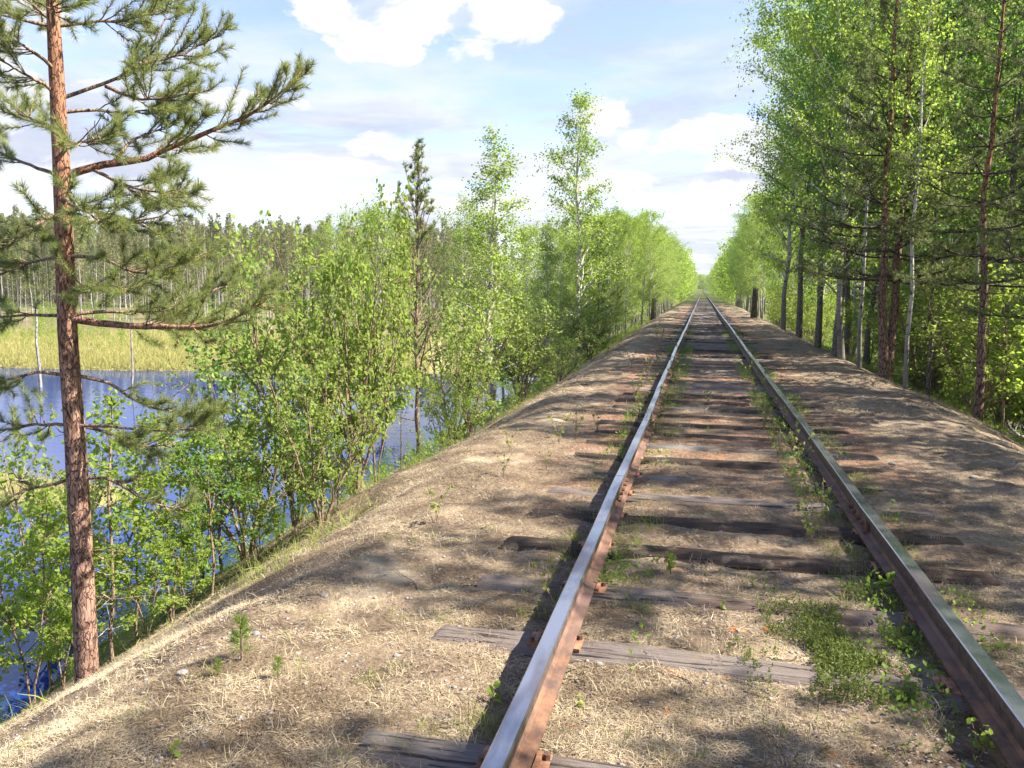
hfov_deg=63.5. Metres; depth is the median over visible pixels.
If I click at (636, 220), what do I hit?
birch tree
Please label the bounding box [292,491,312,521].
horsetail plant
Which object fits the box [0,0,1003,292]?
sky
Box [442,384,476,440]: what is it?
birch sapling
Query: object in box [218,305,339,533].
birch sapling
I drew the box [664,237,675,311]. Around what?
birch tree
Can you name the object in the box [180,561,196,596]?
horsetail plant
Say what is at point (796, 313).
birch sapling
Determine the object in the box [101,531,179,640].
birch sapling
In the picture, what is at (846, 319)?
birch sapling
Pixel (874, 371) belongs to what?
bank grass
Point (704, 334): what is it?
railway sleeper
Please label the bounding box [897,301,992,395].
willow shrub
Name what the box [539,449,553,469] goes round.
herb plant
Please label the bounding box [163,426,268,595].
aspen sapling
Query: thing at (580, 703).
birch seedling
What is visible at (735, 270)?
birch tree
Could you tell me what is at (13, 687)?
lake water
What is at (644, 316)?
birch tree
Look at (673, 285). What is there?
birch tree
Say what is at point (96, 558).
birch sapling
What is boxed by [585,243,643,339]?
birch tree
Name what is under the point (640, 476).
railway sleeper
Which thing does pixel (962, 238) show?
birch tree
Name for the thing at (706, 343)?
railway sleeper
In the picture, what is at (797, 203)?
birch tree
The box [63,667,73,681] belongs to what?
horsetail plant
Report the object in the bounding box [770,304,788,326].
willow shrub
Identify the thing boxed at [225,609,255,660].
pine seedling
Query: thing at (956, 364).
birch sapling
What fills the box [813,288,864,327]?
willow shrub
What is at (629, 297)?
birch tree
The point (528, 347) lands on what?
willow shrub
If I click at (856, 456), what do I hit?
railway sleeper
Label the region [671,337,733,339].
railway sleeper
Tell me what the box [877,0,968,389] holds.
birch tree
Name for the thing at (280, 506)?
horsetail plant
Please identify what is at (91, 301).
dead tree
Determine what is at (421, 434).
horsetail plant
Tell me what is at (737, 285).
aspen tree
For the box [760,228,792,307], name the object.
birch tree
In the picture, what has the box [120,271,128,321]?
dead tree
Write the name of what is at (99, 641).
horsetail plant
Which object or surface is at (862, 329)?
willow shrub
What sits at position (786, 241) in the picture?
aspen tree
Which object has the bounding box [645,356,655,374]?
herb plant
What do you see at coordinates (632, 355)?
herb plant
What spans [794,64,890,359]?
birch tree
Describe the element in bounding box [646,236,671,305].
birch tree
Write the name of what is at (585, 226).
birch tree
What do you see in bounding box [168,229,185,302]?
conifer tree
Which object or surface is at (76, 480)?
pine tree
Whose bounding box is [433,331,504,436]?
willow shrub
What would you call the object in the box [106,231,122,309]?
conifer tree
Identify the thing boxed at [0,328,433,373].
marsh sedge
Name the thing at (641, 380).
herb plant
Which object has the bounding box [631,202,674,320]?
birch tree
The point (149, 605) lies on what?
horsetail plant
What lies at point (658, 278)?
birch tree
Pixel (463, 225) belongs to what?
birch tree
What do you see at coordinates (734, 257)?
birch tree
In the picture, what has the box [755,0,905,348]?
aspen tree
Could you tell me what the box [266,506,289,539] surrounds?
horsetail plant
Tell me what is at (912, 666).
rail side weeds
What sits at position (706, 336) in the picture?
railway sleeper
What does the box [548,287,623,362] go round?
willow shrub
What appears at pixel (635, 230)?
birch tree
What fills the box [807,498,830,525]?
herb plant
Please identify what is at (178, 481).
birch sapling
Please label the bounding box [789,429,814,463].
herb plant
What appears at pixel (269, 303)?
dead tree
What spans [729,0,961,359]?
birch tree
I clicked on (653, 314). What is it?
tree stump
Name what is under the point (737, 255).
birch tree
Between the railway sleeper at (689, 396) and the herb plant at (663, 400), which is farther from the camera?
the railway sleeper at (689, 396)
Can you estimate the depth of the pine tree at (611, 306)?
29.79 m
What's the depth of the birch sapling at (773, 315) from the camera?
58.33 m
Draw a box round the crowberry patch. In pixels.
[725,574,978,767]
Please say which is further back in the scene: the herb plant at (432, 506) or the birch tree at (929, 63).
the birch tree at (929, 63)
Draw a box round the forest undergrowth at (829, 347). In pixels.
[794,332,1023,443]
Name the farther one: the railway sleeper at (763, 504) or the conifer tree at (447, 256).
the conifer tree at (447, 256)
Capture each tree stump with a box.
[650,296,656,319]
[750,288,757,317]
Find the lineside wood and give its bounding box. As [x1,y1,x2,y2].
[665,232,767,304]
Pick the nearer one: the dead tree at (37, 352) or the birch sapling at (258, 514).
the birch sapling at (258, 514)
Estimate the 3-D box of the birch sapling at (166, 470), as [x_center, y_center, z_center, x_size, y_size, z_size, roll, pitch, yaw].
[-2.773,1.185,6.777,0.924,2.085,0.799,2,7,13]
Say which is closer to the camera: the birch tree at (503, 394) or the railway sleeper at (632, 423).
the railway sleeper at (632, 423)
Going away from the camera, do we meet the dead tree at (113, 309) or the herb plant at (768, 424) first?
the herb plant at (768, 424)
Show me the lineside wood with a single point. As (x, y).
(715, 282)
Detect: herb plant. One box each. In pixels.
[425,482,452,521]
[497,453,511,476]
[502,428,519,451]
[532,558,559,596]
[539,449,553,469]
[542,583,554,606]
[548,415,567,442]
[569,409,586,438]
[589,409,604,432]
[625,350,636,365]
[630,379,640,402]
[635,391,650,414]
[636,368,644,387]
[644,408,660,426]
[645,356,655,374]
[659,384,670,406]
[667,369,681,387]
[669,358,677,373]
[679,383,690,398]
[748,376,765,398]
[753,366,768,386]
[757,400,776,430]
[761,396,776,412]
[767,418,777,442]
[770,430,792,462]
[777,402,793,423]
[781,420,805,450]
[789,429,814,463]
[795,500,829,545]
[797,442,814,476]
[798,487,815,509]
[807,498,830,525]
[815,478,834,506]
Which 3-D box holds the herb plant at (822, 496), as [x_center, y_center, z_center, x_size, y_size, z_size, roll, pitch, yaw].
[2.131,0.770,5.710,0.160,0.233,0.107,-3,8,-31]
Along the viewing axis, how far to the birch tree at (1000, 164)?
22.39 m
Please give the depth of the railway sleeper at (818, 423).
9.67 m
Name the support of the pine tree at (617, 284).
on the ground at (394, 581)
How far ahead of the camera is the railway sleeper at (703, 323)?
37.14 m
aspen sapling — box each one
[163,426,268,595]
[167,310,314,551]
[255,419,321,531]
[471,360,517,424]
[560,338,588,368]
[803,286,835,337]
[847,283,890,363]
[856,288,926,375]
[870,296,906,355]
[895,325,925,376]
[1007,379,1023,435]
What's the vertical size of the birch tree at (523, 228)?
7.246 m
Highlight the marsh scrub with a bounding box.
[0,297,533,351]
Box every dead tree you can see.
[0,267,2,322]
[18,279,23,321]
[25,285,26,325]
[29,275,32,312]
[31,257,42,386]
[78,259,82,316]
[89,270,94,326]
[98,261,106,319]
[110,265,114,320]
[118,273,120,321]
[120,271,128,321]
[127,294,136,391]
[143,213,151,331]
[203,230,207,322]
[268,266,271,335]
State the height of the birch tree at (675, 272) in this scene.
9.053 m
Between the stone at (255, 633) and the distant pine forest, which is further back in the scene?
the distant pine forest
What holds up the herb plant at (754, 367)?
on the ground at (394, 581)
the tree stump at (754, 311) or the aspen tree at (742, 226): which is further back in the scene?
the aspen tree at (742, 226)
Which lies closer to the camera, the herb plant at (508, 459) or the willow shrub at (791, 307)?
the herb plant at (508, 459)
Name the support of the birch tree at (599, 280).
on the ground at (394, 581)
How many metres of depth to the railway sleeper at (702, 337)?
26.33 m
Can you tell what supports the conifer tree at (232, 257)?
on the ground at (394, 581)
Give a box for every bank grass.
[0,323,647,727]
[786,327,1023,446]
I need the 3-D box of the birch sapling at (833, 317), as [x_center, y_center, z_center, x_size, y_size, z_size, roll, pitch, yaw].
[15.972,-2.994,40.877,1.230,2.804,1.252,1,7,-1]
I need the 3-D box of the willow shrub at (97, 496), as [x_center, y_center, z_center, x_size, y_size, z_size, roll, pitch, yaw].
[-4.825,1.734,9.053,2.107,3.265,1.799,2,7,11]
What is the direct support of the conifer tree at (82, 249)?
on the ground at (394, 581)
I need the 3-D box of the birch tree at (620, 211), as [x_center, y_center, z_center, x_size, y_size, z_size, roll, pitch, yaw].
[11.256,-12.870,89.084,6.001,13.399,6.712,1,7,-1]
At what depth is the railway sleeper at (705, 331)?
30.16 m
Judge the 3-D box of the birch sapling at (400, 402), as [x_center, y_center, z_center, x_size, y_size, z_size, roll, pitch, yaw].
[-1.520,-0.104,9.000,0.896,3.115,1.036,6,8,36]
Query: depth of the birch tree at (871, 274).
33.29 m
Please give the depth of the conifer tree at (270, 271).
116.14 m
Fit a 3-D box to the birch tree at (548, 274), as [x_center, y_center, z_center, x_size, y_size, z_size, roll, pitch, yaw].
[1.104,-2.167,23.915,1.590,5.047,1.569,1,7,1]
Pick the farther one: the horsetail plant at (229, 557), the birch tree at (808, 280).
the birch tree at (808, 280)
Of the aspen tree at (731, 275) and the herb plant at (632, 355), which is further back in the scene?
the aspen tree at (731, 275)
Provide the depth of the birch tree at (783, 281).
56.51 m
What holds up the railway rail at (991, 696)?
on the railway sleeper at (754, 562)
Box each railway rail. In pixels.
[480,475,627,767]
[615,295,700,493]
[705,294,867,522]
[847,499,1023,767]
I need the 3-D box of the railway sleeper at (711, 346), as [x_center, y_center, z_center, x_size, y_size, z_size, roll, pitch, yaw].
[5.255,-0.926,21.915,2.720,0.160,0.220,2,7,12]
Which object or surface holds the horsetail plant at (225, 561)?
on the ground at (394, 581)
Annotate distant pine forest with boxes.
[0,202,499,309]
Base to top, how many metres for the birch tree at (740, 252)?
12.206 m
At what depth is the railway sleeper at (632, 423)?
9.04 m
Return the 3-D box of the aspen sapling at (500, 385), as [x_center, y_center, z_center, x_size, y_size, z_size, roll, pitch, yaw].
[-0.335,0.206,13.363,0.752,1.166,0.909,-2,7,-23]
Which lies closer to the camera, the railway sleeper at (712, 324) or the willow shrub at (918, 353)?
the willow shrub at (918, 353)
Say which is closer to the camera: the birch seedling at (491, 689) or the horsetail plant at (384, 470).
the birch seedling at (491, 689)
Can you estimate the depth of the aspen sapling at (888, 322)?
26.88 m
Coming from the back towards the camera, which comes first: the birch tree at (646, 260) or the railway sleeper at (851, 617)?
the birch tree at (646, 260)
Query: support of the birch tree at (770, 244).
on the ground at (394, 581)
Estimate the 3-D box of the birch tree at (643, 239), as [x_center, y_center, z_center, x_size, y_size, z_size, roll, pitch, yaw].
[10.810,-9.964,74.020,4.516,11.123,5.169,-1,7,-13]
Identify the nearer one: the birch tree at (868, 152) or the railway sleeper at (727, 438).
the railway sleeper at (727, 438)
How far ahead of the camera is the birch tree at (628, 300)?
48.40 m
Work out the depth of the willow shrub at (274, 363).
8.32 m
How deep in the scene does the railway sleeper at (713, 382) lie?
13.49 m
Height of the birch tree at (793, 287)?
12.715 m
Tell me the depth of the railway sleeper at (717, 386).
12.83 m
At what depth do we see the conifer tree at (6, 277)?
110.89 m
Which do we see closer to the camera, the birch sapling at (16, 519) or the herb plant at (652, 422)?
the birch sapling at (16, 519)
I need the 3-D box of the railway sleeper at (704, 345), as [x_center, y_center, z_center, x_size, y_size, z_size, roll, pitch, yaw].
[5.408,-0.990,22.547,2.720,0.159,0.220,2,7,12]
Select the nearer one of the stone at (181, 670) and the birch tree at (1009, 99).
the stone at (181, 670)
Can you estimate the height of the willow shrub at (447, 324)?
3.428 m
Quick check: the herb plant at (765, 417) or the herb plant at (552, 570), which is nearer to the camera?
the herb plant at (552, 570)
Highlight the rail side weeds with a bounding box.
[538,328,1021,725]
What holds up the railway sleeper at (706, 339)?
on the ground at (394, 581)
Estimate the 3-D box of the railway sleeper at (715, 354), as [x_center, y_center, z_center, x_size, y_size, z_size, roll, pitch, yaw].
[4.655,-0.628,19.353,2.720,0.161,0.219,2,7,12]
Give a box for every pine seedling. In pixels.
[212,657,222,675]
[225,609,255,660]
[271,653,283,677]
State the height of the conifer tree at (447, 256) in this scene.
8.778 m
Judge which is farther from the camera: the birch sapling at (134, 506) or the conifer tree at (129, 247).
the conifer tree at (129, 247)
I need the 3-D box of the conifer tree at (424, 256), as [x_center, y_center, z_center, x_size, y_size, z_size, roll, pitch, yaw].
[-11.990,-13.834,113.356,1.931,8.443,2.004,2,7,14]
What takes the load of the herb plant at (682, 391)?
on the ground at (394, 581)
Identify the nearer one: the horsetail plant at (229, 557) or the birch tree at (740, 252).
the horsetail plant at (229, 557)
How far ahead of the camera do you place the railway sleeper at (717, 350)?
20.55 m
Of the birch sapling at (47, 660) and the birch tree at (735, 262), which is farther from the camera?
the birch tree at (735, 262)
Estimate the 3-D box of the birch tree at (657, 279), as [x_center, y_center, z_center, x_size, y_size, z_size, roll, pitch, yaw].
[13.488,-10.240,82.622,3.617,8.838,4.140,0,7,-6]
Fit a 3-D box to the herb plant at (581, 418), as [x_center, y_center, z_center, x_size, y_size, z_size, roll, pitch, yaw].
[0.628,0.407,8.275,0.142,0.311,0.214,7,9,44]
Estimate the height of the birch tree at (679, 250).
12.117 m
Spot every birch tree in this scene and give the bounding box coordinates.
[289,208,385,405]
[324,188,435,432]
[417,186,508,437]
[424,121,547,421]
[480,259,533,410]
[484,211,580,385]
[494,227,554,393]
[528,225,591,378]
[529,220,572,386]
[532,83,634,366]
[540,258,608,359]
[542,203,599,321]
[550,224,599,317]
[552,246,615,360]
[563,236,629,347]
[576,214,630,341]
[582,211,622,233]
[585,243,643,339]
[587,271,613,337]
[588,203,641,343]
[594,200,635,217]
[606,267,638,332]
[608,205,649,334]
[608,231,648,311]
[608,252,640,327]
[609,269,634,336]
[614,208,654,289]
[614,243,653,329]
[618,212,659,323]
[623,247,653,318]
[627,221,663,324]
[629,259,647,325]
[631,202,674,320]
[633,283,648,322]
[644,246,664,307]
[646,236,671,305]
[646,239,671,315]
[653,225,683,314]
[653,227,667,316]
[653,237,675,304]
[654,252,669,309]
[657,236,678,312]
[657,267,672,315]
[661,245,675,313]
[663,249,681,301]
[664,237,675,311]
[666,244,679,310]
[668,256,684,308]
[671,239,694,307]
[713,0,845,329]
[723,226,746,296]
[725,190,772,296]
[725,248,744,308]
[726,212,746,309]
[726,227,741,307]
[727,221,751,310]
[728,215,755,298]
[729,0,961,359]
[730,193,782,317]
[734,207,777,297]
[735,203,774,316]
[735,240,749,311]
[736,164,791,300]
[745,214,775,319]
[751,114,836,316]
[754,11,855,298]
[757,192,809,330]
[759,59,855,300]
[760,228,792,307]
[761,136,814,296]
[771,228,813,310]
[773,120,836,312]
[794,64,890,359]
[815,118,907,315]
[817,0,916,368]
[820,0,1023,397]
[837,4,1010,386]
[858,0,1022,391]
[866,0,1023,397]
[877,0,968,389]
[879,6,1021,339]
[891,5,950,383]
[893,0,997,396]
[941,0,1023,404]
[968,0,1023,308]
[973,93,1023,390]
[988,88,1022,272]
[995,86,1023,249]
[996,10,1019,272]
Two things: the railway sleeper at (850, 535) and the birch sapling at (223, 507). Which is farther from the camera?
the birch sapling at (223, 507)
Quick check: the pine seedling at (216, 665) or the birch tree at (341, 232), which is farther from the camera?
the birch tree at (341, 232)
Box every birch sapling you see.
[0,444,71,649]
[0,481,71,706]
[0,481,104,694]
[21,387,184,662]
[24,564,101,689]
[29,519,134,648]
[92,449,180,643]
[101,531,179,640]
[113,405,234,624]
[119,427,235,602]
[157,528,214,612]
[182,403,276,569]
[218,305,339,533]
[228,452,284,559]
[235,249,382,510]
[316,412,356,508]
[336,227,426,483]
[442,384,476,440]
[503,381,523,407]
[536,365,556,390]
[762,291,772,313]
[767,282,787,326]
[769,305,778,321]
[787,292,808,327]
[792,289,815,334]
[810,290,835,334]
[825,297,835,335]
[842,295,864,358]
[936,312,978,402]
[943,264,1023,428]
[963,297,1023,400]
[964,266,1023,412]
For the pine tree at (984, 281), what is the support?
on the ground at (394, 581)
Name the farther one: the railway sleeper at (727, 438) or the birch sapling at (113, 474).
the railway sleeper at (727, 438)
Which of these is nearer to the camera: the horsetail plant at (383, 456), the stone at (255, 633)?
the stone at (255, 633)
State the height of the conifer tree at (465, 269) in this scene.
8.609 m
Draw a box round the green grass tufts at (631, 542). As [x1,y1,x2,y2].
[430,326,1023,743]
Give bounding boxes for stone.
[177,669,187,675]
[252,631,259,635]
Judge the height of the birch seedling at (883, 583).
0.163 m
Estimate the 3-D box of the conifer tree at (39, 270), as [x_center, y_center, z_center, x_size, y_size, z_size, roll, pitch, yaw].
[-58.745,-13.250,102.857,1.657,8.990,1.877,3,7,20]
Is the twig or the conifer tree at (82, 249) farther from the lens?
the conifer tree at (82, 249)
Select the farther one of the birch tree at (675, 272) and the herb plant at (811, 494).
the birch tree at (675, 272)
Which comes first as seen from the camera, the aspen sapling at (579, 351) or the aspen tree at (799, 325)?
the aspen sapling at (579, 351)
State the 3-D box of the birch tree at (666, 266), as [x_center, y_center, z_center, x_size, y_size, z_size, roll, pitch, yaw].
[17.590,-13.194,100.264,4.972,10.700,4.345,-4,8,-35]
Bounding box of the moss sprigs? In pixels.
[633,368,825,582]
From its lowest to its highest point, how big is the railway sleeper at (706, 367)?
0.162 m
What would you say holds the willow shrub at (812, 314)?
on the ground at (394, 581)
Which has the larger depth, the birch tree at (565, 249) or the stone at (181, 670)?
the birch tree at (565, 249)
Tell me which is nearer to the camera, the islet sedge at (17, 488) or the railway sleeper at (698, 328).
the islet sedge at (17, 488)
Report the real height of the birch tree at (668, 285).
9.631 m
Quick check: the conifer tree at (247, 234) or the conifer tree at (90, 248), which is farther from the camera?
the conifer tree at (247, 234)
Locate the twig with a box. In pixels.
[29,721,109,763]
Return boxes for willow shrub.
[0,391,171,656]
[139,347,328,561]
[162,466,235,581]
[186,214,378,527]
[245,337,393,528]
[255,171,428,495]
[403,253,529,442]
[416,375,467,448]
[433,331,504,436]
[478,290,565,405]
[529,318,603,382]
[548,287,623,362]
[769,286,796,331]
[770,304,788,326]
[774,274,834,336]
[778,289,828,335]
[786,292,835,340]
[804,316,832,343]
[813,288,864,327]
[831,309,876,357]
[842,251,1017,395]
[856,305,918,357]
[887,260,1023,415]
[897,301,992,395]
[922,348,961,399]
[923,267,1023,403]
[957,297,1023,426]
[963,359,1023,437]
[987,309,1023,399]
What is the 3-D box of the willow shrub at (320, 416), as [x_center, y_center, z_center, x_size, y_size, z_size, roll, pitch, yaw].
[-1.669,0.493,7.212,1.208,1.773,1.031,-1,7,-15]
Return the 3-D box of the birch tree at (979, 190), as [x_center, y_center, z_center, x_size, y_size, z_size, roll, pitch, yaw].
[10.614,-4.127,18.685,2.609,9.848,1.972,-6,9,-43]
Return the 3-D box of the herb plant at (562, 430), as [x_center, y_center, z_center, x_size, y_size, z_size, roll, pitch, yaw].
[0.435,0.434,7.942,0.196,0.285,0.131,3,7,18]
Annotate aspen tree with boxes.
[725,237,736,305]
[727,242,737,305]
[729,245,738,306]
[731,244,743,307]
[733,201,765,281]
[736,0,879,338]
[737,222,757,312]
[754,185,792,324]
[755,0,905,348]
[759,206,783,324]
[762,4,902,356]
[763,175,811,296]
[775,0,925,357]
[798,115,902,308]
[823,8,923,366]
[869,3,1010,289]
[914,0,1023,422]
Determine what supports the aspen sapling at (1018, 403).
on the ground at (394, 581)
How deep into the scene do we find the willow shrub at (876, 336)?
28.19 m
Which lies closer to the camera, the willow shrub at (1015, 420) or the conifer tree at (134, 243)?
the willow shrub at (1015, 420)
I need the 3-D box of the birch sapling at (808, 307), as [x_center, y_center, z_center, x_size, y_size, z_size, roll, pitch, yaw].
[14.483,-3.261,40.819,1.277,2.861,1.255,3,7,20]
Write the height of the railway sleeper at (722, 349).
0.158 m
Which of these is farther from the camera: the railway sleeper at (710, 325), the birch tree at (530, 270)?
the railway sleeper at (710, 325)
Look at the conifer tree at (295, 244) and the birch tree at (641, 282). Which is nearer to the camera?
the birch tree at (641, 282)
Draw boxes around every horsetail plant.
[0,694,6,722]
[58,644,71,668]
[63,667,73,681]
[97,627,116,661]
[107,630,128,655]
[115,612,134,650]
[122,602,149,640]
[142,593,158,629]
[145,602,162,628]
[150,575,176,611]
[168,575,189,611]
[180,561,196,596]
[216,550,232,574]
[222,543,237,569]
[225,539,242,569]
[257,518,270,546]
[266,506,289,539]
[271,504,293,537]
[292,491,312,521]
[341,475,355,498]
[366,447,392,485]
[377,460,389,482]
[400,442,418,470]
[413,429,432,463]
[428,429,444,455]
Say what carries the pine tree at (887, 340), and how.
on the ground at (394, 581)
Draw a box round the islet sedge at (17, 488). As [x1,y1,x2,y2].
[0,465,130,505]
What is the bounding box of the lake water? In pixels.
[0,368,548,721]
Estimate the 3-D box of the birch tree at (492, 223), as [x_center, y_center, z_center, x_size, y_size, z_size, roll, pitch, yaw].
[-0.525,-1.940,15.383,2.368,5.704,2.338,1,7,6]
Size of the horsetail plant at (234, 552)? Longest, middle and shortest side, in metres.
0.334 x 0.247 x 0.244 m
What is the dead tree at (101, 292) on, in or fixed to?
on the ground at (394, 581)
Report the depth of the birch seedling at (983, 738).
2.72 m
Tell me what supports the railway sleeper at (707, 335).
on the ground at (394, 581)
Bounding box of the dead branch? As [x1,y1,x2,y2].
[1005,418,1023,439]
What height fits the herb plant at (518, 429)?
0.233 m
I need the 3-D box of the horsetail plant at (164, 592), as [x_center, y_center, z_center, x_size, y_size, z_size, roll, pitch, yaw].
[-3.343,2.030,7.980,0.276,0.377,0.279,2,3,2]
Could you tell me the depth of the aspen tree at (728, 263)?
141.80 m
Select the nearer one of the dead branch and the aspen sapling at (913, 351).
the dead branch
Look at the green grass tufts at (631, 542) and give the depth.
4.84 m
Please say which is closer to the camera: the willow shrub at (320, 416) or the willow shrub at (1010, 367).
the willow shrub at (320, 416)
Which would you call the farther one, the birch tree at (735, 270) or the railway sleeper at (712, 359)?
the birch tree at (735, 270)
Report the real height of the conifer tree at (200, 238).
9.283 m
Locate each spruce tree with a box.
[380,387,422,470]
[496,348,519,411]
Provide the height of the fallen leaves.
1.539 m
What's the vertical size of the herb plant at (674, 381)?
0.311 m
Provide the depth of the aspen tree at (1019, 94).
15.61 m
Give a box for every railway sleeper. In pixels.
[352,729,634,767]
[431,625,1023,715]
[474,574,1023,641]
[498,536,1002,585]
[525,508,963,546]
[547,487,936,517]
[574,452,889,473]
[574,471,883,493]
[585,440,879,460]
[595,430,863,446]
[597,419,850,435]
[608,412,842,426]
[612,405,833,418]
[615,398,825,409]
[623,392,817,401]
[629,382,805,390]
[633,378,800,385]
[634,388,809,394]
[635,374,795,381]
[641,371,789,377]
[643,365,772,369]
[650,368,774,373]
[651,356,774,361]
[652,354,772,359]
[653,359,778,364]
[653,362,781,367]
[654,352,770,356]
[656,350,769,354]
[658,348,763,351]
[659,345,762,348]
[661,344,760,346]
[661,346,765,350]
[662,341,756,343]
[662,342,760,345]
[665,338,754,340]
[665,339,746,342]
[669,334,750,336]
[670,332,747,334]
[670,336,742,338]
[671,333,749,335]
[671,335,741,336]
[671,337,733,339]
[672,328,740,329]
[673,331,742,332]
[676,323,723,323]
[676,330,729,331]
[678,326,738,327]
[680,320,733,321]
[680,323,733,324]
[680,329,728,330]
[688,330,742,331]
[691,327,724,327]
[695,325,725,325]
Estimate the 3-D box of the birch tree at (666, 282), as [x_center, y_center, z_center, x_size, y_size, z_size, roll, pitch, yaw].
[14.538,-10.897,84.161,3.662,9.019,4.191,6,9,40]
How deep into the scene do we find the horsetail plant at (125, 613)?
7.49 m
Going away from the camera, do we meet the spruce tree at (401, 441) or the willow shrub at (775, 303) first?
the spruce tree at (401, 441)
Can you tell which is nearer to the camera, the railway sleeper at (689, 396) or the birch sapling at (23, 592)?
the birch sapling at (23, 592)
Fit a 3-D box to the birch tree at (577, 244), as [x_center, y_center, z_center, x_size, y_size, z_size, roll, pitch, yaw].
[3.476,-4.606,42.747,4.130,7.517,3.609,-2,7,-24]
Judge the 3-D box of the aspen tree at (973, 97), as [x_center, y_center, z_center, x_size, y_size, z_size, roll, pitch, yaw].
[14.020,-7.672,26.928,5.668,15.270,5.683,7,9,44]
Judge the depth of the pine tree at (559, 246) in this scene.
44.26 m
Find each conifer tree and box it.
[5,233,18,304]
[8,238,26,313]
[19,241,33,310]
[32,242,47,310]
[41,243,55,305]
[76,241,89,310]
[82,232,99,310]
[92,234,107,283]
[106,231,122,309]
[122,234,136,304]
[126,236,138,307]
[159,242,175,296]
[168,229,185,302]
[178,217,197,299]
[195,237,207,315]
[212,251,220,304]
[220,249,229,295]
[227,229,236,309]
[240,225,253,287]
[262,237,271,283]
[284,247,290,284]
[292,243,299,298]
[307,242,318,308]
[372,240,382,314]
[419,252,428,307]
[442,249,451,301]
[460,250,469,296]
[478,252,487,286]
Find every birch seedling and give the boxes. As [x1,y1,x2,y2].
[169,740,179,758]
[487,680,501,703]
[575,694,583,707]
[664,551,676,573]
[872,565,896,596]
[966,717,994,760]
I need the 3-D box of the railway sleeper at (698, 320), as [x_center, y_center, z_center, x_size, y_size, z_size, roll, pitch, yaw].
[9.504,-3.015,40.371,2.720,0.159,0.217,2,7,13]
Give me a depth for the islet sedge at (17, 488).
15.35 m
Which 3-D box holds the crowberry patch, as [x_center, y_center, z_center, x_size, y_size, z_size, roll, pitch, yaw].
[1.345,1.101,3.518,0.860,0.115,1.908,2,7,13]
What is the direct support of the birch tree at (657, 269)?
on the ground at (394, 581)
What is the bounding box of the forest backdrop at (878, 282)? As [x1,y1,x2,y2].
[814,189,1023,320]
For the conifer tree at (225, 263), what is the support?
on the ground at (394, 581)
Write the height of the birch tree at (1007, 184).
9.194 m
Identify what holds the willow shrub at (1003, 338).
on the ground at (394, 581)
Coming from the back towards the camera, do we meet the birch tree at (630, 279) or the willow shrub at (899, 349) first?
the birch tree at (630, 279)
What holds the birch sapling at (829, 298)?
on the ground at (394, 581)
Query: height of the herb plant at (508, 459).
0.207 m
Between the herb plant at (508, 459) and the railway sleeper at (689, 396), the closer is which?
the herb plant at (508, 459)
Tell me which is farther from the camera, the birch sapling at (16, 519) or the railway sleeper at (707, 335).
the railway sleeper at (707, 335)
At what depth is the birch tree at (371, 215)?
21.59 m
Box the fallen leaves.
[0,402,1023,767]
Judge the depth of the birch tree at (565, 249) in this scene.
24.66 m
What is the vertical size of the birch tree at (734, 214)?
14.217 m
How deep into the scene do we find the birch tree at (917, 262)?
23.31 m
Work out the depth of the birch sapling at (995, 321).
13.92 m
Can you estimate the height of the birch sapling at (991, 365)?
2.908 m
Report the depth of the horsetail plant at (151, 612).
7.90 m
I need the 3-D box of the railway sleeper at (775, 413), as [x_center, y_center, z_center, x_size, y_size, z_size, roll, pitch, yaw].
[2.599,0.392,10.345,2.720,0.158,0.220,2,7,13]
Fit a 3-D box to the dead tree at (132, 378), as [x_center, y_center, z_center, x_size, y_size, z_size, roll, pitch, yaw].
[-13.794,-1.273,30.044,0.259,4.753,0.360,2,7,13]
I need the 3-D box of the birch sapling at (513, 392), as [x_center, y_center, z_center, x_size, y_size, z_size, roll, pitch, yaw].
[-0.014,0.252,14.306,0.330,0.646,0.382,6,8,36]
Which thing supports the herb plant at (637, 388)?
on the ground at (394, 581)
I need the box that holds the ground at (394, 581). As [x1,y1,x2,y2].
[0,277,1023,767]
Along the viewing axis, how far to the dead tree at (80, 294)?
86.55 m
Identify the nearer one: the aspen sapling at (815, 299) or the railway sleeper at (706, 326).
the railway sleeper at (706, 326)
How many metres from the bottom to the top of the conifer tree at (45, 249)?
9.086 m
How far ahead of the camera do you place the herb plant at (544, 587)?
3.81 m
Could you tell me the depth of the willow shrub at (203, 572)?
8.39 m
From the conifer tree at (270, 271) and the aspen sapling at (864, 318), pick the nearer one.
the aspen sapling at (864, 318)
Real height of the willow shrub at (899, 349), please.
4.118 m
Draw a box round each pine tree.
[0,0,319,683]
[357,138,461,463]
[548,219,572,355]
[583,221,615,351]
[608,257,626,342]
[772,0,1020,381]
[856,244,919,364]
[887,0,1023,421]
[949,10,1023,325]
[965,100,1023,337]
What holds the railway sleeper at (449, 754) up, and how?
on the ground at (394, 581)
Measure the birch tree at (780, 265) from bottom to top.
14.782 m
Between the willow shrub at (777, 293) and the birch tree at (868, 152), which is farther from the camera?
the willow shrub at (777, 293)

